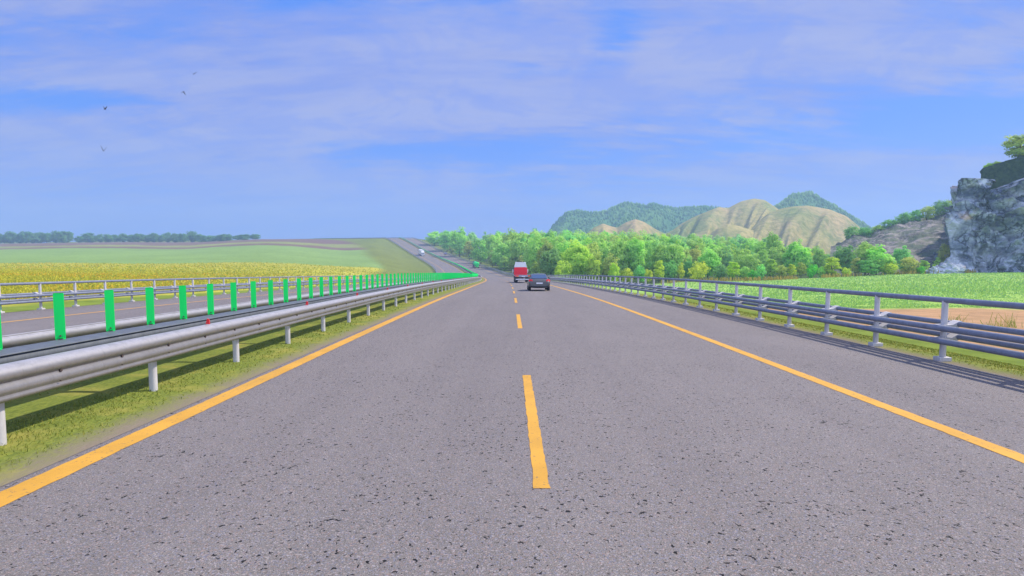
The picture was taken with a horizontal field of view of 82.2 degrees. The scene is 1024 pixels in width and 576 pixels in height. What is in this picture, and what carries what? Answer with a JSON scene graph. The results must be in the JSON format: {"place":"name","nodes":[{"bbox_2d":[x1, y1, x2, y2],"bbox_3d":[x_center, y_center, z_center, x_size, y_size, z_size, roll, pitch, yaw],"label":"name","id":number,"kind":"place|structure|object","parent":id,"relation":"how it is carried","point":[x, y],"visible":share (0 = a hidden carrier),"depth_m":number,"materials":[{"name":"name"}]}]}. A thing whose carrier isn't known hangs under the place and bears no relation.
{"place":"outdoors","nodes":[
{"label":"outdoors","id":0,"kind":"place"},
{"bbox_2d":[5,238,435,312],"bbox_3d":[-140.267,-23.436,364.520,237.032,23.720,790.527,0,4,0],"label":"verge","id":1,"kind":"structure","parent":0,"point":[418,259],"depth_m":446.10,"materials":[{"name":"green plant"}]},
{"bbox_2d":[0,237,436,312],"bbox_3d":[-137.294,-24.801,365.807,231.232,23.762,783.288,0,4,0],"label":"rail fence","id":2,"kind":"object","parent":1,"relation":"on","point":[40,294],"visible":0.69,"depth_m":34.04,"materials":[{"name":"metal"}]},
{"bbox_2d":[1,238,462,335],"bbox_3d":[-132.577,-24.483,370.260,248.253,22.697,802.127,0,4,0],"label":"opposite road","id":3,"kind":"structure","parent":0,"point":[24,325],"depth_m":27.40,"materials":[{"name":"asphalt"}]},
{"bbox_2d":[1,242,444,322],"bbox_3d":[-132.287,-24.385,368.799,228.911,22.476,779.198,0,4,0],"label":"edge line","id":4,"kind":"object","parent":3,"relation":"on","point":[157,305],"visible":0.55,"depth_m":27.61,"materials":[{"name":"yellow paint"}]},
{"bbox_2d":[0,238,484,486],"bbox_3d":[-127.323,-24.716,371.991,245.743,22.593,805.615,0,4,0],"label":"verge","id":5,"kind":"structure","parent":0,"point":[21,408],"depth_m":8.94,"materials":[{"name":"green plant"}]},
{"bbox_2d":[2,237,468,348],"bbox_3d":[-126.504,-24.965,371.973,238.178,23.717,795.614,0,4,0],"label":"guardrail","id":6,"kind":"object","parent":5,"relation":"on","point":[23,339],"visible":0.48,"depth_m":11.53,"materials":[{"name":"metal"}]},
{"bbox_2d":[0,237,478,363],"bbox_3d":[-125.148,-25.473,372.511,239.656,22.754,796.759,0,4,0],"label":"anti glare screen","id":7,"kind":"object","parent":5,"relation":"on","point":[63,343],"visible":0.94,"depth_m":11.37,"materials":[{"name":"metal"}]},
{"bbox_2d":[0,237,481,445],"bbox_3d":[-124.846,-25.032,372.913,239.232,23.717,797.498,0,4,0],"label":"guardrail","id":8,"kind":"object","parent":5,"relation":"on","point":[25,378],"visible":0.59,"depth_m":8.80,"materials":[{"name":"metal"}]},
{"bbox_2d":[0,238,1023,575],"bbox_3d":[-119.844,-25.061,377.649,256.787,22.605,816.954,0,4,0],"label":"road","id":9,"kind":"structure","parent":0,"point":[400,446],"depth_m":5.67,"materials":[{"name":"asphalt"}]},
{"bbox_2d":[0,277,486,506],"bbox_3d":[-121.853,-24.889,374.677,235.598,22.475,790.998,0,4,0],"label":"edge line","id":10,"kind":"object","parent":9,"relation":"on","point":[21,489],"visible":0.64,"depth_m":6.78,"materials":[{"name":"yellow paint"}]},
{"bbox_2d":[430,250,549,487],"bbox_3d":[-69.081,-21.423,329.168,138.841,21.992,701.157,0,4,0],"label":"lane dashes","id":11,"kind":"structure","parent":9,"relation":"on","point":[540,472],"depth_m":6.58,"materials":[{"name":"yellow paint"}]},
{"bbox_2d":[512,261,529,282],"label":"box truck","id":12,"kind":"object","parent":9,"relation":"on","point":[520,270],"visible":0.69,"depth_m":103.56,"materials":[{"name":"red metal"}]},
{"bbox_2d":[526,273,549,290],"bbox_3d":[2.266,-0.533,50.897,2.040,1.464,4.595,0,1,0],"label":"saloon car","id":13,"kind":"object","parent":9,"relation":"on","point":[538,280],"visible":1,"depth_m":48.77,"materials":[{"name":"grey paint"}]},
{"bbox_2d":[410,238,1023,462],"bbox_3d":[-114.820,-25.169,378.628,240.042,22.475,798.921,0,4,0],"label":"edge line","id":14,"kind":"object","parent":9,"relation":"on","point":[1009,453],"visible":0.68,"depth_m":8.20,"materials":[{"name":"yellow paint"}]},
{"bbox_2d":[0,238,1023,365],"bbox_3d":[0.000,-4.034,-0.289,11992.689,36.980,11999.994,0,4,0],"label":"ground","id":15,"kind":"structure","parent":0,"point":[384,255],"depth_m":237.96,"materials":[{"name":"plant"}]},
{"bbox_2d":[0,231,16,243],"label":"distant tree","id":16,"kind":"object","parent":15,"relation":"on","point":[9,235],"visible":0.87,"depth_m":779.33,"materials":[{"name":"green plant"}]},
{"bbox_2d":[16,231,32,242],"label":"distant tree","id":17,"kind":"object","parent":15,"relation":"on","point":[21,236],"visible":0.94,"depth_m":774.62,"materials":[{"name":"green plant"}]},
{"bbox_2d":[38,232,50,242],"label":"distant tree","id":18,"kind":"object","parent":15,"relation":"on","point":[44,237],"visible":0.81,"depth_m":803.32,"materials":[{"name":"green plant"}]},
{"bbox_2d":[54,230,69,242],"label":"distant tree","id":19,"kind":"object","parent":15,"relation":"on","point":[61,237],"visible":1,"depth_m":774.90,"materials":[{"name":"green plant"}]},
{"bbox_2d":[130,233,145,241],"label":"distant tree","id":20,"kind":"object","parent":15,"relation":"on","point":[137,237],"visible":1,"depth_m":774.55,"materials":[{"name":"green plant"}]},
{"bbox_2d":[0,261,393,299],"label":"yellow flowers","id":21,"kind":"object","parent":15,"relation":"on","point":[19,274],"visible":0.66,"depth_m":94.49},
{"bbox_2d":[424,231,442,245],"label":"broadleaf tree","id":22,"kind":"object","parent":15,"relation":"on","point":[432,239],"visible":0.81,"depth_m":579.06,"materials":[{"name":"green plant"}]},
{"bbox_2d":[437,230,454,251],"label":"broadleaf tree","id":23,"kind":"object","parent":15,"relation":"on","point":[444,236],"visible":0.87,"depth_m":530.32,"materials":[{"name":"green plant"}]},
{"bbox_2d":[448,227,470,256],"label":"broadleaf tree","id":24,"kind":"object","parent":15,"relation":"on","point":[459,238],"visible":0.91,"depth_m":477.13,"materials":[{"name":"green plant"}]},
{"bbox_2d":[462,241,473,259],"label":"slender tree","id":25,"kind":"object","parent":15,"relation":"on","point":[468,249],"visible":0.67,"depth_m":442.24,"materials":[{"name":"green plant"}]},
{"bbox_2d":[469,238,487,263],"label":"broadleaf tree","id":26,"kind":"object","parent":15,"relation":"on","point":[480,254],"visible":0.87,"depth_m":396.00,"materials":[{"name":"green plant"}]},
{"bbox_2d":[484,232,503,264],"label":"forest tree","id":27,"kind":"object","parent":15,"relation":"on","point":[492,241],"visible":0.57,"depth_m":375.90,"materials":[{"name":"green plant"}]},
{"bbox_2d":[489,242,510,268],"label":"broadleaf tree","id":28,"kind":"object","parent":15,"relation":"on","point":[504,250],"visible":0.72,"depth_m":327.60,"materials":[{"name":"green plant"}]},
{"bbox_2d":[498,256,508,270],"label":"slender tree","id":29,"kind":"object","parent":15,"relation":"on","point":[503,260],"visible":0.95,"depth_m":311.27,"materials":[{"name":"green plant"}]},
{"bbox_2d":[500,227,513,266],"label":"forest tree","id":30,"kind":"object","parent":15,"relation":"on","point":[506,237],"visible":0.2,"depth_m":349.41,"materials":[{"name":"green plant"}]},
{"bbox_2d":[509,232,527,261],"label":"forest tree","id":31,"kind":"object","parent":15,"relation":"on","point":[519,249],"visible":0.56,"depth_m":282.68,"materials":[{"name":"green plant"}]},
{"bbox_2d":[521,240,532,272],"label":"forest tree","id":32,"kind":"object","parent":15,"relation":"on","point":[525,259],"visible":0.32,"depth_m":249.36,"materials":[{"name":"green plant"}]},
{"bbox_2d":[525,233,545,268],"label":"forest tree","id":33,"kind":"object","parent":15,"relation":"on","point":[535,245],"visible":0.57,"depth_m":235.62,"materials":[{"name":"green plant"}]},
{"bbox_2d":[536,238,552,273],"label":"forest tree","id":34,"kind":"object","parent":15,"relation":"on","point":[547,246],"visible":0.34,"depth_m":213.79,"materials":[{"name":"green plant"}]},
{"bbox_2d":[539,248,561,276],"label":"broadleaf tree","id":35,"kind":"object","parent":15,"relation":"on","point":[553,256],"visible":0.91,"depth_m":176.34,"materials":[{"name":"green plant"}]},
{"bbox_2d":[548,236,569,271],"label":"forest tree","id":36,"kind":"object","parent":15,"relation":"on","point":[558,245],"visible":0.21,"depth_m":201.54,"materials":[{"name":"green plant"}]},
{"bbox_2d":[557,260,572,281],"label":"bush","id":37,"kind":"object","parent":15,"relation":"on","point":[566,267],"visible":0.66,"depth_m":165.38,"materials":[{"name":"green plant"}]},
{"bbox_2d":[560,239,593,277],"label":"broadleaf tree","id":38,"kind":"object","parent":15,"relation":"on","point":[578,252],"visible":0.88,"depth_m":169.68,"materials":[{"name":"green plant"}]},
{"bbox_2d":[580,241,602,278],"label":"forest tree","id":39,"kind":"object","parent":15,"relation":"on","point":[592,248],"visible":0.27,"depth_m":183.44,"materials":[{"name":"green plant"}]},
{"bbox_2d":[585,255,601,279],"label":"broadleaf tree","id":40,"kind":"object","parent":15,"relation":"on","point":[594,264],"visible":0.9,"depth_m":167.20,"materials":[{"name":"green plant"}]},
{"bbox_2d":[590,233,609,277],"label":"forest tree","id":41,"kind":"object","parent":15,"relation":"on","point":[602,245],"visible":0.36,"depth_m":206.10,"materials":[{"name":"green plant"}]},
{"bbox_2d":[601,253,619,279],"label":"broadleaf tree","id":42,"kind":"object","parent":15,"relation":"on","point":[608,262],"visible":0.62,"depth_m":168.81,"materials":[{"name":"green plant"}]},
{"bbox_2d":[608,263,620,280],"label":"bush","id":43,"kind":"object","parent":15,"relation":"on","point":[614,269],"visible":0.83,"depth_m":161.56,"materials":[{"name":"green plant"}]},
{"bbox_2d":[607,238,630,279],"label":"forest tree","id":44,"kind":"object","parent":15,"relation":"on","point":[618,251],"visible":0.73,"depth_m":183.69,"materials":[{"name":"green plant"}]},
{"bbox_2d":[620,268,632,281],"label":"bush","id":45,"kind":"object","parent":15,"relation":"on","point":[624,271],"visible":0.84,"depth_m":159.86,"materials":[{"name":"green plant"}]},
{"bbox_2d":[626,237,647,278],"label":"forest tree","id":46,"kind":"object","parent":15,"relation":"on","point":[636,250],"visible":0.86,"depth_m":184.54,"materials":[{"name":"green plant"}]},
{"bbox_2d":[633,264,646,281],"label":"bush","id":47,"kind":"object","parent":15,"relation":"on","point":[639,272],"visible":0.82,"depth_m":165.52,"materials":[{"name":"green plant"}]},
{"bbox_2d":[641,235,658,270],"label":"forest tree","id":48,"kind":"object","parent":15,"relation":"on","point":[648,244],"visible":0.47,"depth_m":206.75,"materials":[{"name":"green plant"}]},
{"bbox_2d":[649,245,666,271],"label":"forest tree","id":49,"kind":"object","parent":15,"relation":"on","point":[657,250],"visible":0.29,"depth_m":190.18,"materials":[{"name":"green plant"}]},
{"bbox_2d":[653,260,664,281],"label":"slender tree","id":50,"kind":"object","parent":15,"relation":"on","point":[659,273],"visible":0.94,"depth_m":159.50,"materials":[{"name":"green plant"}]},
{"bbox_2d":[662,260,677,280],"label":"bush","id":51,"kind":"object","parent":15,"relation":"on","point":[671,272],"visible":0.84,"depth_m":167.06,"materials":[{"name":"green plant"}]},
{"bbox_2d":[656,240,686,273],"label":"broadleaf tree","id":52,"kind":"object","parent":15,"relation":"on","point":[671,252],"visible":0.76,"depth_m":174.85,"materials":[{"name":"green plant"}]},
{"bbox_2d":[667,235,685,277],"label":"forest tree","id":53,"kind":"object","parent":15,"relation":"on","point":[672,240],"visible":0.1,"depth_m":188.73,"materials":[{"name":"green plant"}]},
{"bbox_2d":[683,258,696,278],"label":"broadleaf tree","id":54,"kind":"object","parent":15,"relation":"on","point":[687,265],"visible":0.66,"depth_m":167.17,"materials":[{"name":"green plant"}]},
{"bbox_2d":[687,245,701,267],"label":"forest tree","id":55,"kind":"object","parent":15,"relation":"on","point":[694,254],"visible":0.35,"depth_m":201.14,"materials":[{"name":"green plant"}]},
{"bbox_2d":[687,262,710,279],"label":"bush","id":56,"kind":"object","parent":15,"relation":"on","point":[697,272],"visible":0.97,"depth_m":157.11,"materials":[{"name":"green plant"}]},
{"bbox_2d":[697,246,721,277],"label":"broadleaf tree","id":57,"kind":"object","parent":15,"relation":"on","point":[709,257],"visible":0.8,"depth_m":170.30,"materials":[{"name":"green plant"}]},
{"bbox_2d":[712,265,727,279],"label":"bush","id":58,"kind":"object","parent":15,"relation":"on","point":[721,269],"visible":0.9,"depth_m":161.47,"materials":[{"name":"green plant"}]},
{"bbox_2d":[713,246,731,273],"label":"forest tree","id":59,"kind":"object","parent":15,"relation":"on","point":[719,253],"visible":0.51,"depth_m":218.97,"materials":[{"name":"green plant"}]},
{"bbox_2d":[719,244,733,269],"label":"forest tree","id":60,"kind":"object","parent":15,"relation":"on","point":[730,259],"visible":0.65,"depth_m":218.28,"materials":[{"name":"green plant"}]},
{"bbox_2d":[726,262,740,279],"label":"slender tree","id":61,"kind":"object","parent":15,"relation":"on","point":[731,272],"visible":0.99,"depth_m":155.37,"materials":[{"name":"green plant"}]},
{"bbox_2d":[738,237,755,253],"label":"forest tree","id":62,"kind":"object","parent":15,"relation":"on","point":[751,246],"visible":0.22,"depth_m":237.16,"materials":[{"name":"green plant"}]},
{"bbox_2d":[735,251,761,274],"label":"broadleaf tree","id":63,"kind":"object","parent":15,"relation":"on","point":[747,260],"visible":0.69,"depth_m":170.17,"materials":[{"name":"green plant"}]},
{"bbox_2d":[755,264,766,278],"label":"bush","id":64,"kind":"object","parent":15,"relation":"on","point":[759,273],"visible":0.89,"depth_m":149.63,"materials":[{"name":"green plant"}]},
{"bbox_2d":[753,240,768,272],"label":"forest tree","id":65,"kind":"object","parent":15,"relation":"on","point":[759,247],"visible":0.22,"depth_m":217.97,"materials":[{"name":"green plant"}]},
{"bbox_2d":[754,249,769,270],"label":"forest tree","id":66,"kind":"object","parent":15,"relation":"on","point":[763,257],"visible":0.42,"depth_m":190.16,"materials":[{"name":"green plant"}]},
{"bbox_2d":[765,259,777,276],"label":"slender tree","id":67,"kind":"object","parent":15,"relation":"on","point":[772,263],"visible":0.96,"depth_m":151.27,"materials":[{"name":"green plant"}]},
{"bbox_2d":[763,231,782,271],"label":"broadleaf tree","id":68,"kind":"object","parent":15,"relation":"on","point":[770,241],"visible":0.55,"depth_m":210.17,"materials":[{"name":"green plant"}]},
{"bbox_2d":[769,243,785,266],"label":"forest tree","id":69,"kind":"object","parent":15,"relation":"on","point":[777,255],"visible":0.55,"depth_m":195.85,"materials":[{"name":"green plant"}]},
{"bbox_2d":[777,265,786,277],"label":"bush","id":70,"kind":"object","parent":15,"relation":"on","point":[783,269],"visible":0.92,"depth_m":149.64,"materials":[{"name":"green plant"}]},
{"bbox_2d":[781,241,810,275],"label":"broadleaf tree","id":71,"kind":"object","parent":15,"relation":"on","point":[798,251],"visible":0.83,"depth_m":187.95,"materials":[{"name":"green plant"}]},
{"bbox_2d":[796,262,806,274],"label":"slender tree","id":72,"kind":"object","parent":15,"relation":"on","point":[801,268],"visible":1,"depth_m":151.72,"materials":[{"name":"green plant"}]},
{"bbox_2d":[585,272,1023,308],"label":"green crop","id":73,"kind":"object","parent":15,"relation":"on","point":[950,287],"visible":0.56,"depth_m":68.09,"materials":[{"name":"green plant"}]},
{"bbox_2d":[806,264,818,277],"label":"bush","id":74,"kind":"object","parent":15,"relation":"on","point":[812,272],"visible":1,"depth_m":148.55,"materials":[{"name":"green plant"}]},
{"bbox_2d":[661,269,975,284],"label":"dry grass","id":75,"kind":"structure","parent":15,"relation":"on","point":[791,277],"depth_m":145.58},
{"bbox_2d":[812,245,826,268],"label":"forest tree","id":76,"kind":"object","parent":15,"relation":"on","point":[818,260],"visible":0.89,"depth_m":199.31,"materials":[{"name":"green plant"}]},
{"bbox_2d":[824,257,842,274],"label":"slender tree","id":77,"kind":"object","parent":15,"relation":"on","point":[829,267],"visible":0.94,"depth_m":147.44,"materials":[{"name":"green plant"}]},
{"bbox_2d":[833,245,856,272],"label":"broadleaf tree","id":78,"kind":"object","parent":15,"relation":"on","point":[843,254],"visible":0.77,"depth_m":166.48,"materials":[{"name":"green plant"}]},
{"bbox_2d":[852,241,877,274],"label":"broadleaf tree","id":79,"kind":"object","parent":15,"relation":"on","point":[859,251],"visible":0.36,"depth_m":154.83,"materials":[{"name":"green plant"}]},
{"bbox_2d":[854,258,879,275],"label":"broadleaf tree","id":80,"kind":"object","parent":15,"relation":"on","point":[866,269],"visible":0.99,"depth_m":146.88,"materials":[{"name":"green plant"}]},
{"bbox_2d":[861,244,890,274],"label":"broadleaf tree","id":81,"kind":"object","parent":15,"relation":"on","point":[877,252],"visible":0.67,"depth_m":150.69,"materials":[{"name":"green plant"}]},
{"bbox_2d":[873,253,896,273],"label":"broadleaf tree","id":82,"kind":"object","parent":15,"relation":"on","point":[888,259],"visible":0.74,"depth_m":148.47,"materials":[{"name":"green plant"}]},
{"bbox_2d":[881,262,898,274],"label":"bush","id":83,"kind":"object","parent":15,"relation":"on","point":[890,267],"visible":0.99,"depth_m":147.36,"materials":[{"name":"green plant"}]},
{"bbox_2d":[891,245,913,268],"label":"broadleaf tree","id":84,"kind":"object","parent":15,"relation":"on","point":[898,254],"visible":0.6,"depth_m":174.94,"materials":[{"name":"green plant"}]},
{"bbox_2d":[900,256,919,273],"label":"bush","id":85,"kind":"object","parent":15,"relation":"on","point":[908,262],"visible":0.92,"depth_m":148.31,"materials":[{"name":"green plant"}]},
{"bbox_2d":[925,266,943,273],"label":"boulder","id":86,"kind":"object","parent":15,"relation":"on","point":[931,269],"visible":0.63,"depth_m":147.18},
{"bbox_2d":[936,243,949,262],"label":"broadleaf tree","id":87,"kind":"object","parent":15,"relation":"on","point":[945,252],"visible":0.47,"depth_m":171.19,"materials":[{"name":"green plant"}]},
{"bbox_2d":[940,262,967,273],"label":"boulder","id":88,"kind":"object","parent":15,"relation":"on","point":[949,267],"visible":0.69,"depth_m":145.97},
{"bbox_2d":[988,312,1022,327],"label":"weed","id":89,"kind":"object","parent":15,"relation":"on","point":[1011,322],"visible":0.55,"depth_m":20.79,"materials":[{"name":"beige plant"}]},
{"bbox_2d":[0,296,1023,471],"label":"grass","id":90,"kind":"structure","parent":0,"point":[1007,366],"depth_m":10.70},
{"bbox_2d":[0,0,1023,242],"label":"sky","id":91,"kind":"structure","parent":0,"point":[295,119],"materials":[{"name":"blue"}]},
{"bbox_2d":[553,206,706,234],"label":"hills","id":92,"kind":"structure","parent":0,"point":[666,221],"depth_m":1049.24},
{"bbox_2d":[548,190,872,234],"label":"ridge woods","id":93,"kind":"object","parent":92,"relation":"on","point":[670,210],"visible":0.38,"depth_m":1053.97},
{"bbox_2d":[588,219,679,236],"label":"hills","id":94,"kind":"structure","parent":0,"point":[636,225],"depth_m":680.43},
{"bbox_2d":[413,238,1023,379],"bbox_3d":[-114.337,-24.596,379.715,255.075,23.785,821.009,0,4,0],"label":"verge","id":95,"kind":"structure","parent":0,"point":[979,367],"depth_m":14.20,"materials":[{"name":"green plant"}]},
{"bbox_2d":[357,237,1023,361],"bbox_3d":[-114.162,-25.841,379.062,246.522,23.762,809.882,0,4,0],"label":"rail fence","id":96,"kind":"object","parent":95,"relation":"on","point":[941,327],"visible":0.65,"depth_m":14.59,"materials":[{"name":"metal"}]},
{"bbox_2d":[674,199,777,237],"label":"hills","id":97,"kind":"structure","parent":0,"point":[749,214],"depth_m":673.90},
{"bbox_2d":[706,224,753,239],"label":"hills","id":98,"kind":"structure","parent":0,"point":[727,230],"depth_m":567.74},
{"bbox_2d":[751,206,859,253],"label":"hills","id":99,"kind":"structure","parent":0,"point":[812,226],"depth_m":573.29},
{"bbox_2d":[779,196,863,227],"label":"hills","id":100,"kind":"structure","parent":0,"point":[808,202],"depth_m":895.44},
{"bbox_2d":[830,211,949,274],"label":"rocky slope","id":101,"kind":"structure","parent":0,"point":[925,239],"depth_m":226.90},
{"bbox_2d":[843,226,859,238],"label":"bush","id":102,"kind":"object","parent":101,"relation":"on","point":[849,232],"visible":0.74,"depth_m":255.72,"materials":[{"name":"green plant"}]},
{"bbox_2d":[857,227,873,235],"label":"bush","id":103,"kind":"object","parent":101,"relation":"on","point":[865,231],"visible":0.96,"depth_m":256.19,"materials":[{"name":"green plant"}]},
{"bbox_2d":[894,212,913,223],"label":"bush","id":104,"kind":"object","parent":101,"relation":"on","point":[906,216],"visible":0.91,"depth_m":255.28,"materials":[{"name":"green plant"}]},
{"bbox_2d":[908,209,922,221],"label":"bush","id":105,"kind":"object","parent":101,"relation":"on","point":[918,217],"visible":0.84,"depth_m":255.40,"materials":[{"name":"green plant"}]},
{"bbox_2d":[920,206,935,219],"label":"bush","id":106,"kind":"object","parent":101,"relation":"on","point":[928,214],"visible":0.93,"depth_m":254.79,"materials":[{"name":"green plant"}]},
{"bbox_2d":[931,199,951,215],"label":"bush","id":107,"kind":"object","parent":101,"relation":"on","point":[942,207],"visible":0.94,"depth_m":255.01,"materials":[{"name":"green plant"}]},
{"bbox_2d":[931,178,1023,272],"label":"cliff","id":108,"kind":"structure","parent":0,"point":[984,224],"depth_m":157.80,"materials":[{"name":"stone"}]},
{"bbox_2d":[980,155,1023,189],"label":"scrub bank","id":109,"kind":"structure","parent":0,"point":[1005,172],"depth_m":160.92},
{"bbox_2d":[1000,134,1023,157],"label":"broadleaf tree","id":110,"kind":"object","parent":109,"relation":"on","point":[1016,142],"visible":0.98,"depth_m":161.32,"materials":[{"name":"green plant"}]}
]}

